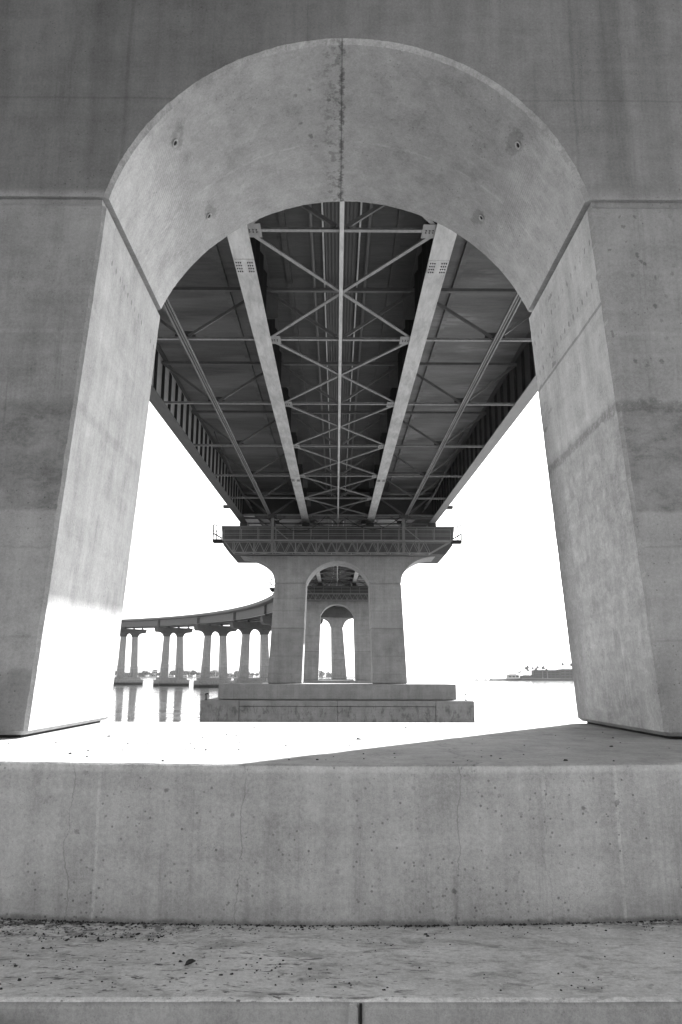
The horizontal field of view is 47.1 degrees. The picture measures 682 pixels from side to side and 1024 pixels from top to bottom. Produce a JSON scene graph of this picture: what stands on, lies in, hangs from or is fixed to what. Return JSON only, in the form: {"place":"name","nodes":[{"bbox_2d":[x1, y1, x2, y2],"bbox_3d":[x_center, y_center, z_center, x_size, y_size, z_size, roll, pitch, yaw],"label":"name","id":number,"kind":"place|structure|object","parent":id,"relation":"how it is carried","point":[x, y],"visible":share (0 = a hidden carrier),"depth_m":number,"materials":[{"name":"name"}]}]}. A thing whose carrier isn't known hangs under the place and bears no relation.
{"place":"outdoors","nodes":[
{"label":"outdoors","id":0,"kind":"place"},
{"bbox_2d":[115,663,325,675],"bbox_3d":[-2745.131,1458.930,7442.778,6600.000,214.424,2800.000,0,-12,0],"label":"hills","id":1,"kind":"structure","parent":0,"point":[196,667],"depth_m":7151.60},
{"bbox_2d":[115,676,354,678],"bbox_3d":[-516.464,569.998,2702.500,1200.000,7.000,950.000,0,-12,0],"label":"shore land","id":2,"kind":"structure","parent":0,"point":[351,677],"depth_m":2248.37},
{"bbox_2d":[152,670,158,676],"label":"building","id":3,"kind":"structure","parent":2,"relation":"on","point":[154,672],"depth_m":2305.23,"materials":[{"name":"paint"}]},
{"bbox_2d":[100,677,586,722],"bbox_3d":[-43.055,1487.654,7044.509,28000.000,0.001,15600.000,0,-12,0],"label":"water","id":4,"kind":"structure","parent":0,"point":[513,701],"depth_m":171.05,"materials":[{"name":"white liquid"}]},
{"bbox_2d":[113,628,146,684],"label":"bridge pier","id":5,"kind":"structure","parent":4,"relation":"in","point":[132,679],"depth_m":445.56,"materials":[{"name":"concrete"}]},
{"bbox_2d":[153,626,192,685],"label":"bridge pier","id":6,"kind":"structure","parent":4,"relation":"in","point":[164,679],"depth_m":397.76,"materials":[{"name":"concrete"}]},
{"bbox_2d":[193,624,236,687],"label":"bridge pier","id":7,"kind":"structure","parent":4,"relation":"in","point":[204,680],"depth_m":346.81,"materials":[{"name":"concrete"}]},
{"bbox_2d":[229,620,270,682],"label":"bridge pier","id":8,"kind":"structure","parent":4,"relation":"in","point":[246,628],"depth_m":293.08,"materials":[{"name":"concrete"}]},
{"bbox_2d":[260,614,322,682],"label":"bridge pier","id":9,"kind":"structure","parent":4,"relation":"in","point":[265,620],"depth_m":235.91,"materials":[{"name":"concrete"}]},
{"bbox_2d":[121,594,341,628],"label":"bridge span","id":10,"kind":"object","parent":9,"relation":"on","point":[254,612],"visible":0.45,"depth_m":332.08,"materials":[{"name":"concrete"}]},
{"bbox_2d":[319,606,353,679],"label":"bridge pier","id":11,"kind":"structure","parent":4,"relation":"in","point":[336,618],"depth_m":179.47,"materials":[{"name":"concrete"}]},
{"bbox_2d":[308,569,366,585],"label":"bridge span","id":12,"kind":"object","parent":11,"relation":"on","point":[360,582],"visible":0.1,"depth_m":139.61,"materials":[{"name":"metal"}]},
{"bbox_2d":[200,522,474,722],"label":"bridge pier","id":13,"kind":"structure","parent":4,"relation":"in","point":[285,693],"depth_m":62.56,"materials":[{"name":"concrete"}]},
{"bbox_2d":[269,576,273,591],"bbox_3d":[-5.653,6.014,65.122,0.425,1.025,2.605,0,-12,0],"label":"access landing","id":14,"kind":"object","parent":13,"relation":"attached to","point":[270,588],"visible":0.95,"depth_m":64.33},
{"bbox_2d":[303,583,371,682],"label":"bridge pier","id":15,"kind":"structure","parent":4,"relation":"in","point":[358,610],"depth_m":121.18,"materials":[{"name":"concrete"}]},
{"bbox_2d":[244,499,431,582],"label":"bridge span","id":16,"kind":"object","parent":15,"relation":"on","point":[298,522],"visible":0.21,"depth_m":78.62,"materials":[{"name":"metal"}]},
{"bbox_2d":[273,583,368,600],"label":"maintenance gantry","id":17,"kind":"object","parent":16,"relation":"hanging from","point":[323,593],"visible":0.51,"depth_m":118.95,"materials":[{"name":"metal"}]},
{"bbox_2d":[116,392,571,676],"label":"sky","id":18,"kind":"structure","parent":0,"point":[493,605],"materials":[{"name":"white"}]},
{"bbox_2d":[488,678,572,680],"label":"shore land","id":19,"kind":"structure","parent":0,"point":[536,679],"depth_m":1125.13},
{"bbox_2d":[506,674,518,678],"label":"building","id":20,"kind":"structure","parent":19,"relation":"on","point":[511,676],"depth_m":1146.61,"materials":[{"name":"paint"}]},
{"bbox_2d":[519,675,534,677],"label":"building","id":21,"kind":"structure","parent":19,"relation":"on","point":[527,676],"depth_m":1148.59,"materials":[{"name":"paint"}]},
{"bbox_2d":[531,670,559,677],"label":"building","id":22,"kind":"structure","parent":19,"relation":"on","point":[543,673],"depth_m":1157.42,"materials":[{"name":"paint"}]},
{"bbox_2d":[557,669,572,677],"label":"building","id":23,"kind":"structure","parent":19,"relation":"on","point":[565,673],"depth_m":1153.73,"materials":[{"name":"paint"}]},
{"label":"shore ground","id":24,"kind":"structure","parent":0,"visible":0},
{"bbox_2d":[0,0,681,1023],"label":"bridge pier","id":25,"kind":"structure","parent":24,"relation":"on","point":[152,152],"depth_m":7.97,"materials":[{"name":"concrete"}]},
{"bbox_2d":[184,959,195,965],"bbox_3d":[-0.812,2.420,4.208,0.063,0.018,0.035,-6,6,-25],"label":"dead leaf","id":26,"kind":"object","parent":25,"relation":"on","point":[189,961],"visible":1,"depth_m":4.20,"materials":[{"name":"grey plant"}]},
{"bbox_2d":[8,724,620,762],"bbox_3d":[0.008,2.118,7.378,7.121,0.018,4.418,0,-12,0],"label":"debris","id":27,"kind":"object","parent":25,"relation":"on","point":[333,756],"visible":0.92,"depth_m":6.44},
{"bbox_2d":[0,920,674,992],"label":"debris","id":28,"kind":"object","parent":25,"relation":"on","point":[145,926],"visible":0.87,"depth_m":4.69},
{"bbox_2d":[1,917,677,927],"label":"debris","id":29,"kind":"object","parent":25,"relation":"on","point":[410,925],"visible":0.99,"depth_m":4.90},
{"bbox_2d":[149,201,537,523],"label":"bridge span","id":30,"kind":"object","parent":25,"relation":"on","point":[370,361],"visible":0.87,"depth_m":34.29,"materials":[{"name":"metal"}]},
{"bbox_2d":[213,514,461,554],"bbox_3d":[-0.284,1.760,61.334,19.420,3.082,1.005,0,-12,0],"label":"maintenance gantry","id":31,"kind":"object","parent":30,"relation":"hanging from","point":[309,539],"visible":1,"depth_m":61.03,"materials":[{"name":"metal"}]}
]}

